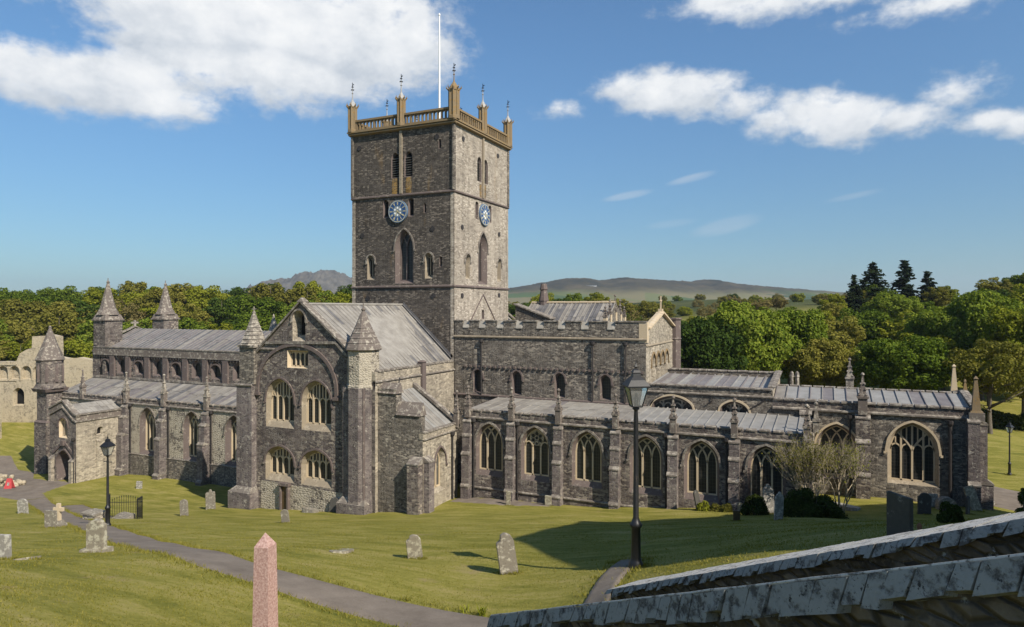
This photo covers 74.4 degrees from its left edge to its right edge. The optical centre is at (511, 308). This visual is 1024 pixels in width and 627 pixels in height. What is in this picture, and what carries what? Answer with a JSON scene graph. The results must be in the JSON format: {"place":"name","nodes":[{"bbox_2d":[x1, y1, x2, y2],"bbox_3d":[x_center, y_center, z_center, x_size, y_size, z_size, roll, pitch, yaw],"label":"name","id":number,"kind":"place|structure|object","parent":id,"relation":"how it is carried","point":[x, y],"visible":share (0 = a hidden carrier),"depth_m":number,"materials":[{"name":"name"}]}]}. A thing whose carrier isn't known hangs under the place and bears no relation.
{"place":"outdoors","nodes":[
{"label":"outdoors","id":0,"kind":"place"},
{"bbox_2d":[0,456,69,499],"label":"forecourt path","id":1,"kind":"structure","parent":0,"point":[31,488],"depth_m":73.07,"materials":[{"name":"gravel"}]},
{"bbox_2d":[61,505,111,518],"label":"side path","id":2,"kind":"structure","parent":0,"point":[77,508],"depth_m":57.88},
{"bbox_2d":[27,498,488,626],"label":"path","id":3,"kind":"structure","parent":0,"point":[371,606],"depth_m":16.75,"materials":[{"name":"asphalt"}]},
{"bbox_2d":[229,270,351,293],"bbox_3d":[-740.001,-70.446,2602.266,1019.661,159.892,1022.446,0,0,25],"label":"hill","id":4,"kind":"structure","parent":0,"point":[331,280],"depth_m":2459.10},
{"bbox_2d":[450,497,548,506],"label":"paving","id":5,"kind":"structure","parent":0,"point":[494,501],"depth_m":54.33,"materials":[{"name":"stone"}]},
{"bbox_2d":[0,299,1023,626],"bbox_3d":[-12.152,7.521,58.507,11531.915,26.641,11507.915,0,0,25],"label":"ground","id":6,"kind":"structure","parent":0,"point":[162,497],"depth_m":22.31,"materials":[{"name":"green plant"}]},
{"bbox_2d":[0,534,11,558],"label":"gravestone","id":7,"kind":"object","parent":6,"relation":"on","point":[5,545],"visible":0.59,"depth_m":18.23,"materials":[{"name":"stone"}]},
{"bbox_2d":[0,321,18,344],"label":"tree","id":8,"kind":"object","parent":6,"relation":"on","point":[5,337],"visible":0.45,"depth_m":140.58,"materials":[{"name":"green plant"}]},
{"bbox_2d":[0,340,31,360],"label":"tree","id":9,"kind":"object","parent":6,"relation":"on","point":[17,348],"visible":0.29,"depth_m":127.28,"materials":[{"name":"green plant"}]},
{"bbox_2d":[0,319,42,346],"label":"tree","id":10,"kind":"object","parent":6,"relation":"on","point":[23,333],"visible":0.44,"depth_m":141.85,"materials":[{"name":"green plant"}]},
{"bbox_2d":[0,290,45,317],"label":"tree","id":11,"kind":"object","parent":6,"relation":"on","point":[23,297],"visible":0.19,"depth_m":175.67,"materials":[{"name":"green plant"}]},
{"bbox_2d":[17,499,28,513],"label":"gravestone","id":12,"kind":"object","parent":6,"relation":"on","point":[22,505],"visible":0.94,"depth_m":53.46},
{"bbox_2d":[0,298,52,325],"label":"tree","id":13,"kind":"object","parent":6,"relation":"on","point":[17,307],"visible":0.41,"depth_m":157.30,"materials":[{"name":"green plant"}]},
{"bbox_2d":[0,334,92,438],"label":"ruined palace","id":14,"kind":"structure","parent":6,"relation":"on","point":[18,399],"depth_m":112.00,"materials":[{"name":"stone"}]},
{"bbox_2d":[44,510,56,527],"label":"gravestone","id":15,"kind":"object","parent":6,"relation":"on","point":[50,518],"visible":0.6,"depth_m":36.12,"materials":[{"name":"stone"}]},
{"bbox_2d":[28,311,87,353],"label":"tree","id":16,"kind":"object","parent":6,"relation":"on","point":[66,325],"visible":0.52,"depth_m":138.43,"materials":[{"name":"green plant"}]},
{"bbox_2d":[36,285,81,300],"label":"tree","id":17,"kind":"object","parent":6,"relation":"on","point":[47,291],"visible":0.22,"depth_m":199.73,"materials":[{"name":"green plant"}]},
{"bbox_2d":[53,503,67,526],"bbox_3d":[-25.503,11.736,37.921,0.680,1.580,0.600,0,0,7],"label":"stone cross","id":18,"kind":"object","parent":6,"relation":"on","point":[60,520],"visible":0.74,"depth_m":37.85,"materials":[{"name":"stone"}]},
{"bbox_2d":[25,300,96,356],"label":"tree","id":19,"kind":"object","parent":6,"relation":"on","point":[56,308],"visible":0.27,"depth_m":155.62,"materials":[{"name":"green plant"}]},
{"bbox_2d":[43,293,81,313],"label":"tree","id":20,"kind":"object","parent":6,"relation":"on","point":[59,297],"visible":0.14,"depth_m":178.30,"materials":[{"name":"green plant"}]},
{"bbox_2d":[63,339,92,357],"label":"tree","id":21,"kind":"object","parent":6,"relation":"on","point":[79,349],"visible":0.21,"depth_m":125.16,"materials":[{"name":"green plant"}]},
{"bbox_2d":[68,301,99,340],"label":"tree","id":22,"kind":"object","parent":6,"relation":"on","point":[80,304],"visible":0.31,"depth_m":158.14,"materials":[{"name":"green plant"}]},
{"bbox_2d":[81,508,104,518],"bbox_3d":[-29.860,14.955,48.236,1.290,1.072,1.174,0,0,21],"label":"tomb","id":23,"kind":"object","parent":6,"relation":"on","point":[94,513],"depth_m":47.95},
{"bbox_2d":[79,518,113,552],"bbox_3d":[-13.066,7.283,21.198,0.860,1.325,0.533,0,0,7],"label":"gravestone","id":24,"kind":"object","parent":6,"relation":"on","point":[96,534],"visible":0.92,"depth_m":21.09,"materials":[{"name":"stone"}]},
{"bbox_2d":[80,287,124,318],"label":"tree","id":25,"kind":"object","parent":6,"relation":"on","point":[92,295],"visible":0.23,"depth_m":173.22,"materials":[{"name":"green plant"}]},
{"bbox_2d":[74,320,134,354],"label":"tree","id":26,"kind":"object","parent":6,"relation":"on","point":[86,338],"visible":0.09,"depth_m":136.05,"materials":[{"name":"green plant"}]},
{"bbox_2d":[99,434,115,525],"bbox_3d":[-22.550,9.707,37.600,0.565,5.452,0.558,0,0,15],"label":"lamp post","id":27,"kind":"object","parent":6,"relation":"on","point":[107,446],"visible":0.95,"depth_m":37.54,"materials":[{"name":"metal"}]},
{"bbox_2d":[95,299,148,325],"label":"tree","id":28,"kind":"object","parent":6,"relation":"on","point":[128,312],"visible":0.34,"depth_m":157.70,"materials":[{"name":"green plant"}]},
{"bbox_2d":[112,512,135,518],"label":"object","id":29,"kind":"object","parent":6,"relation":"on","point":[125,515],"visible":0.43,"depth_m":48.22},
{"bbox_2d":[109,494,142,518],"bbox_3d":[-27.840,14.436,48.290,2.157,2.236,1.632,0,0,-17],"label":"iron railing","id":30,"kind":"object","parent":6,"relation":"on","point":[140,510],"visible":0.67,"depth_m":48.83,"materials":[{"name":"metal"}]},
{"bbox_2d":[116,280,147,304],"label":"tree","id":31,"kind":"object","parent":6,"relation":"on","point":[127,287],"visible":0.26,"depth_m":201.77,"materials":[{"name":"green plant"}]},
{"bbox_2d":[119,289,154,318],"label":"tree","id":32,"kind":"object","parent":6,"relation":"on","point":[129,297],"visible":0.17,"depth_m":177.86,"materials":[{"name":"green plant"}]},
{"bbox_2d":[124,317,152,328],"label":"tree","id":33,"kind":"object","parent":6,"relation":"on","point":[146,321],"visible":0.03,"depth_m":143.79,"materials":[{"name":"green plant"}]},
{"bbox_2d":[133,287,182,309],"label":"tree","id":34,"kind":"object","parent":6,"relation":"on","point":[147,301],"visible":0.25,"depth_m":173.84,"materials":[{"name":"green plant"}]},
{"bbox_2d":[138,303,185,324],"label":"tree","id":35,"kind":"object","parent":6,"relation":"on","point":[151,312],"visible":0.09,"depth_m":159.38,"materials":[{"name":"green plant"}]},
{"bbox_2d":[163,283,197,307],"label":"tree","id":36,"kind":"object","parent":6,"relation":"on","point":[174,288],"visible":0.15,"depth_m":181.06,"materials":[{"name":"green plant"}]},
{"bbox_2d":[179,499,188,515],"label":"gravestone","id":37,"kind":"object","parent":6,"relation":"on","point":[183,503],"visible":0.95,"depth_m":52.52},
{"bbox_2d":[172,302,213,327],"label":"tree","id":38,"kind":"object","parent":6,"relation":"on","point":[199,315],"visible":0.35,"depth_m":155.39,"materials":[{"name":"green plant"}]},
{"bbox_2d":[178,317,210,329],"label":"tree","id":39,"kind":"object","parent":6,"relation":"on","point":[189,323],"visible":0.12,"depth_m":138.70,"materials":[{"name":"green plant"}]},
{"bbox_2d":[183,285,232,313],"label":"tree","id":40,"kind":"object","parent":6,"relation":"on","point":[203,296],"visible":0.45,"depth_m":175.46,"materials":[{"name":"green plant"}]},
{"bbox_2d":[205,489,215,509],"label":"gravestone","id":41,"kind":"object","parent":6,"relation":"on","point":[210,499],"visible":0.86,"depth_m":58.40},
{"bbox_2d":[208,322,232,329],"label":"tree","id":42,"kind":"object","parent":6,"relation":"on","point":[228,326],"visible":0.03,"depth_m":138.88,"materials":[{"name":"green plant"}]},
{"bbox_2d":[202,296,240,328],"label":"tree","id":43,"kind":"object","parent":6,"relation":"on","point":[215,308],"visible":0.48,"depth_m":159.00,"materials":[{"name":"green plant"}]},
{"bbox_2d":[222,286,251,299],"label":"tree","id":44,"kind":"object","parent":6,"relation":"on","point":[234,292],"visible":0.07,"depth_m":202.44,"materials":[{"name":"green plant"}]},
{"bbox_2d":[222,294,287,322],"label":"tree","id":45,"kind":"object","parent":6,"relation":"on","point":[265,306],"visible":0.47,"depth_m":156.02,"materials":[{"name":"green plant"}]},
{"bbox_2d":[232,314,281,330],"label":"tree","id":46,"kind":"object","parent":6,"relation":"on","point":[243,325],"visible":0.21,"depth_m":140.03,"materials":[{"name":"green plant"}]},
{"bbox_2d":[252,533,277,626],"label":"obelisk","id":47,"kind":"object","parent":6,"relation":"on","point":[265,602],"visible":1,"depth_m":8.41,"materials":[{"name":"pink stone"}]},
{"bbox_2d":[249,282,294,312],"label":"tree","id":48,"kind":"object","parent":6,"relation":"on","point":[276,292],"visible":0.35,"depth_m":175.49,"materials":[{"name":"green plant"}]},
{"bbox_2d":[278,300,315,319],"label":"tree","id":49,"kind":"object","parent":6,"relation":"on","point":[283,314],"visible":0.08,"depth_m":154.78,"materials":[{"name":"green plant"}]},
{"bbox_2d":[284,287,327,305],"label":"tree","id":50,"kind":"object","parent":6,"relation":"on","point":[296,294],"visible":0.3,"depth_m":176.94,"materials":[{"name":"green plant"}]},
{"bbox_2d":[292,280,326,297],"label":"tree","id":51,"kind":"object","parent":6,"relation":"on","point":[313,284],"visible":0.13,"depth_m":201.92,"materials":[{"name":"green plant"}]},
{"bbox_2d":[328,291,351,302],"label":"tree","id":52,"kind":"object","parent":6,"relation":"on","point":[340,297],"visible":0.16,"depth_m":158.47,"materials":[{"name":"green plant"}]},
{"bbox_2d":[406,534,422,558],"bbox_3d":[-3.228,7.974,22.267,0.506,1.070,0.120,-7,7,-5],"label":"gravestone","id":53,"kind":"object","parent":6,"relation":"on","point":[413,546],"visible":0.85,"depth_m":22.20,"materials":[{"name":"stone"}]},
{"bbox_2d":[496,532,517,574],"bbox_3d":[-0.151,7.289,19.753,0.547,1.488,0.140,-9,5,-9],"label":"gravestone","id":54,"kind":"object","parent":6,"relation":"on","point":[506,554],"visible":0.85,"depth_m":19.68,"materials":[{"name":"stone"}]},
{"bbox_2d":[31,13,993,514],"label":"cathedral","id":55,"kind":"structure","parent":6,"relation":"on","point":[423,371],"depth_m":59.07,"materials":[{"name":"grey stone"}]},
{"bbox_2d":[278,482,290,509],"bbox_3d":[-19.485,16.200,57.690,1.120,2.600,0.360,0,0,25],"label":"doorway","id":56,"kind":"structure","parent":55,"relation":"attached to","point":[284,495],"depth_m":57.71,"materials":[{"name":"stone"}]},
{"bbox_2d":[613,298,636,314],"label":"tree","id":57,"kind":"object","parent":6,"relation":"on","point":[628,306],"visible":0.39,"depth_m":197.02,"materials":[{"name":"green plant"}]},
{"bbox_2d":[622,362,650,568],"bbox_3d":[3.217,4.151,17.500,0.592,5.713,0.585,0,0,-7],"label":"lamp post","id":58,"kind":"object","parent":6,"relation":"on","point":[635,384],"visible":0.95,"depth_m":17.42,"materials":[{"name":"metal"}]},
{"bbox_2d":[622,309,650,320],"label":"tree","id":59,"kind":"object","parent":6,"relation":"on","point":[634,315],"visible":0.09,"depth_m":136.38,"materials":[{"name":"green plant"}]},
{"bbox_2d":[634,300,659,317],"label":"tree","id":60,"kind":"object","parent":6,"relation":"on","point":[646,308],"visible":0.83,"depth_m":199.69,"materials":[{"name":"green plant"}]},
{"bbox_2d":[695,305,714,316],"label":"tree","id":61,"kind":"object","parent":6,"relation":"on","point":[699,311],"visible":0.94,"depth_m":197.93,"materials":[{"name":"green plant"}]},
{"bbox_2d":[681,315,747,369],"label":"tree","id":62,"kind":"object","parent":6,"relation":"on","point":[709,344],"visible":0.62,"depth_m":85.14,"materials":[{"name":"green plant"}]},
{"bbox_2d":[687,299,794,372],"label":"tree","id":63,"kind":"object","parent":6,"relation":"on","point":[769,342],"visible":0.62,"depth_m":87.86,"materials":[{"name":"green plant"}]},
{"bbox_2d":[739,494,769,515],"bbox_3d":[15.401,12.499,42.804,1.891,1.458,1.754,0,0,16],"label":"bush","id":64,"kind":"object","parent":6,"relation":"on","point":[756,502],"visible":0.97,"depth_m":42.59,"materials":[{"name":"green plant"}]},
{"bbox_2d":[487,553,1023,626],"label":"wall coping","id":65,"kind":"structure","parent":6,"relation":"on","point":[983,592],"depth_m":3.83,"materials":[{"name":"stone"}]},
{"bbox_2d":[751,299,772,310],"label":"tree","id":66,"kind":"object","parent":6,"relation":"on","point":[765,303],"visible":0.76,"depth_m":196.88,"materials":[{"name":"green plant"}]},
{"bbox_2d":[762,484,773,512],"bbox_3d":[17.100,12.785,44.905,0.712,2.256,0.140,-4,3,3],"label":"gravestone","id":67,"kind":"object","parent":6,"relation":"on","point":[768,493],"visible":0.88,"depth_m":44.83,"materials":[{"name":"stone"}]},
{"bbox_2d":[774,492,783,519],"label":"gravestone","id":68,"kind":"object","parent":6,"relation":"on","point":[779,506],"visible":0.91,"depth_m":35.21,"materials":[{"name":"stone"}]},
{"bbox_2d":[769,297,788,310],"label":"tree","id":69,"kind":"object","parent":6,"relation":"on","point":[780,303],"visible":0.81,"depth_m":202.62,"materials":[{"name":"green plant"}]},
{"bbox_2d":[775,307,828,385],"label":"tree","id":70,"kind":"object","parent":6,"relation":"on","point":[804,329],"visible":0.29,"depth_m":94.17,"materials":[{"name":"green plant"}]},
{"bbox_2d":[762,427,856,497],"bbox_3d":[19.297,10.754,44.054,5.619,5.763,4.662,0,0,4],"label":"bare shrub","id":71,"kind":"object","parent":6,"relation":"on","point":[809,459],"visible":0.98,"depth_m":43.71,"materials":[{"name":"green plant"}]},
{"bbox_2d":[605,511,1023,601],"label":"wall coping","id":72,"kind":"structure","parent":6,"relation":"on","point":[1002,534],"depth_m":6.86,"materials":[{"name":"stone"}]},
{"bbox_2d":[783,487,848,518],"bbox_3d":[17.294,11.164,38.639,3.326,1.913,2.917,0,0,-23],"label":"bush","id":73,"kind":"object","parent":6,"relation":"on","point":[803,502],"visible":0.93,"depth_m":38.11,"materials":[{"name":"green plant"}]},
{"bbox_2d":[782,337,861,387],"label":"tree","id":74,"kind":"object","parent":6,"relation":"on","point":[822,362],"visible":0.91,"depth_m":87.90,"materials":[{"name":"green plant"}]},
{"bbox_2d":[817,293,847,310],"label":"tree","id":75,"kind":"object","parent":6,"relation":"on","point":[835,298],"visible":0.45,"depth_m":156.31,"materials":[{"name":"green plant"}]},
{"bbox_2d":[820,302,849,320],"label":"tree","id":76,"kind":"object","parent":6,"relation":"on","point":[834,309],"visible":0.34,"depth_m":140.30,"materials":[{"name":"green plant"}]},
{"bbox_2d":[821,315,865,353],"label":"tree","id":77,"kind":"object","parent":6,"relation":"on","point":[840,330],"visible":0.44,"depth_m":113.33,"materials":[{"name":"green plant"}]},
{"bbox_2d":[819,439,872,511],"bbox_3d":[21.770,11.030,44.733,4.164,5.302,3.834,0,0,25],"label":"bare shrub","id":78,"kind":"object","parent":6,"relation":"on","point":[853,461],"visible":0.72,"depth_m":44.35,"materials":[{"name":"brown plant"}]},
{"bbox_2d":[843,274,868,312],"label":"tree","id":79,"kind":"object","parent":6,"relation":"on","point":[853,300],"visible":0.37,"depth_m":157.30,"materials":[{"name":"green plant"}]},
{"bbox_2d":[836,307,896,347],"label":"tree","id":80,"kind":"object","parent":6,"relation":"on","point":[866,318],"visible":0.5,"depth_m":120.28,"materials":[{"name":"green plant"}]},
{"bbox_2d":[857,261,900,314],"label":"tree","id":81,"kind":"object","parent":6,"relation":"on","point":[871,275],"visible":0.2,"depth_m":159.33,"materials":[{"name":"green plant"}]},
{"bbox_2d":[851,340,906,373],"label":"tree","id":82,"kind":"object","parent":6,"relation":"on","point":[857,353],"visible":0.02,"depth_m":103.06,"materials":[{"name":"green plant"}]},
{"bbox_2d":[861,284,897,303],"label":"tree","id":83,"kind":"object","parent":6,"relation":"on","point":[869,291],"visible":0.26,"depth_m":158.32,"materials":[{"name":"green plant"}]},
{"bbox_2d":[864,309,912,340],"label":"tree","id":84,"kind":"object","parent":6,"relation":"on","point":[894,334],"visible":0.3,"depth_m":117.95,"materials":[{"name":"green plant"}]},
{"bbox_2d":[860,292,926,322],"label":"tree","id":85,"kind":"object","parent":6,"relation":"on","point":[898,301],"visible":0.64,"depth_m":135.45,"materials":[{"name":"green plant"}]},
{"bbox_2d":[886,491,913,535],"bbox_3d":[8.052,4.444,13.996,0.100,1.186,0.606,0,0,-17],"label":"gravestone","id":86,"kind":"object","parent":6,"relation":"on","point":[899,513],"visible":0.6,"depth_m":13.97,"materials":[{"name":"stone"}]},
{"bbox_2d":[888,260,924,315],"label":"tree","id":87,"kind":"object","parent":6,"relation":"on","point":[903,285],"visible":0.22,"depth_m":161.21,"materials":[{"name":"green plant"}]},
{"bbox_2d":[852,334,962,391],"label":"tree","id":88,"kind":"object","parent":6,"relation":"on","point":[886,363],"visible":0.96,"depth_m":80.98,"materials":[{"name":"green plant"}]},
{"bbox_2d":[917,493,931,513],"bbox_3d":[27.087,12.916,44.281,0.858,1.676,0.140,0,2,1],"label":"gravestone","id":89,"kind":"object","parent":6,"relation":"on","point":[924,500],"visible":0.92,"depth_m":44.21,"materials":[{"name":"stone"}]},
{"bbox_2d":[916,271,937,308],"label":"tree","id":90,"kind":"object","parent":6,"relation":"on","point":[927,279],"visible":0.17,"depth_m":159.64,"materials":[{"name":"green plant"}]},
{"bbox_2d":[898,332,962,363],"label":"tree","id":91,"kind":"object","parent":6,"relation":"on","point":[950,343],"visible":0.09,"depth_m":101.04,"materials":[{"name":"green plant"}]},
{"bbox_2d":[920,286,952,306],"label":"tree","id":92,"kind":"object","parent":6,"relation":"on","point":[941,291],"visible":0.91,"depth_m":155.88,"materials":[{"name":"green plant"}]},
{"bbox_2d":[901,305,975,390],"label":"tree","id":93,"kind":"object","parent":6,"relation":"on","point":[916,323],"visible":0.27,"depth_m":108.95,"materials":[{"name":"green plant"}]},
{"bbox_2d":[935,496,955,509],"bbox_3d":[29.874,13.503,46.413,1.164,1.100,0.500,0,0,5],"label":"gravestone","id":94,"kind":"object","parent":6,"relation":"on","point":[939,500],"visible":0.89,"depth_m":46.23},
{"bbox_2d":[936,501,965,522],"bbox_3d":[10.634,4.985,16.330,0.634,0.629,0.634,0,0,36],"label":"bush","id":95,"kind":"object","parent":6,"relation":"on","point":[949,512],"visible":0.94,"depth_m":16.18,"materials":[{"name":"green plant"}]},
{"bbox_2d":[954,331,988,405],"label":"tree","id":96,"kind":"object","parent":6,"relation":"on","point":[968,342],"visible":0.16,"depth_m":99.04,"materials":[{"name":"green plant"}]},
{"bbox_2d":[963,485,982,510],"bbox_3d":[31.829,13.212,46.543,0.720,1.998,0.120,-16,-7,-3],"label":"gravestone","id":97,"kind":"object","parent":6,"relation":"on","point":[969,490],"visible":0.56,"depth_m":46.51,"materials":[{"name":"stone"}]},
{"bbox_2d":[927,288,1023,399],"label":"tree","id":98,"kind":"object","parent":6,"relation":"on","point":[971,307],"visible":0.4,"depth_m":102.24,"materials":[{"name":"green plant"}]},
{"bbox_2d":[942,339,1023,433],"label":"tree","id":99,"kind":"object","parent":6,"relation":"on","point":[1006,363],"visible":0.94,"depth_m":76.82,"materials":[{"name":"green plant"}]},
{"bbox_2d":[973,277,1019,293],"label":"tree","id":100,"kind":"object","parent":6,"relation":"on","point":[992,285],"visible":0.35,"depth_m":158.25,"materials":[{"name":"green plant"}]},
{"bbox_2d":[973,305,1023,414],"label":"tree","id":101,"kind":"object","parent":6,"relation":"on","point":[1003,323],"visible":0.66,"depth_m":90.78,"materials":[{"name":"green plant"}]},
{"bbox_2d":[981,408,1023,430],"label":"hedge","id":102,"kind":"object","parent":6,"relation":"on","point":[1003,419],"visible":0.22,"depth_m":85.67,"materials":[{"name":"green plant"}]},
{"bbox_2d":[996,274,1022,293],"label":"tree","id":103,"kind":"object","parent":6,"relation":"on","point":[1013,280],"visible":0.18,"depth_m":158.50,"materials":[{"name":"green plant"}]},
{"bbox_2d":[1005,420,1014,474],"bbox_3d":[42.882,12.072,58.101,0.517,4.988,0.511,0,0,-25],"label":"lamp post","id":104,"kind":"object","parent":6,"relation":"on","point":[1009,427],"visible":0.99,"depth_m":58.02,"materials":[{"name":"metal"}]},
{"bbox_2d":[1008,283,1023,306],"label":"tree","id":105,"kind":"object","parent":6,"relation":"on","point":[1020,294],"visible":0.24,"depth_m":121.63,"materials":[{"name":"green plant"}]},
{"bbox_2d":[1014,488,1023,512],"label":"bush","id":106,"kind":"object","parent":6,"relation":"on","point":[1020,498],"visible":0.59,"depth_m":14.29,"materials":[{"name":"green plant"}]},
{"bbox_2d":[0,0,1023,296],"label":"sky","id":107,"kind":"structure","parent":0,"point":[796,144],"materials":[{"name":"blue"}]},
{"bbox_2d":[583,558,641,605],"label":"churchyard path","id":108,"kind":"structure","parent":0,"point":[604,584],"depth_m":16.45,"materials":[{"name":"asphalt"}]},
{"bbox_2d":[508,277,846,303],"bbox_3d":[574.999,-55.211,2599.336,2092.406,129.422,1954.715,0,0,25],"label":"hill","id":109,"kind":"structure","parent":0,"point":[633,290],"depth_m":2260.97,"materials":[{"name":"plant"}]},
{"bbox_2d":[994,486,1022,510],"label":"path","id":110,"kind":"structure","parent":0,"point":[1005,498],"depth_m":50.90,"materials":[{"name":"gravel"}]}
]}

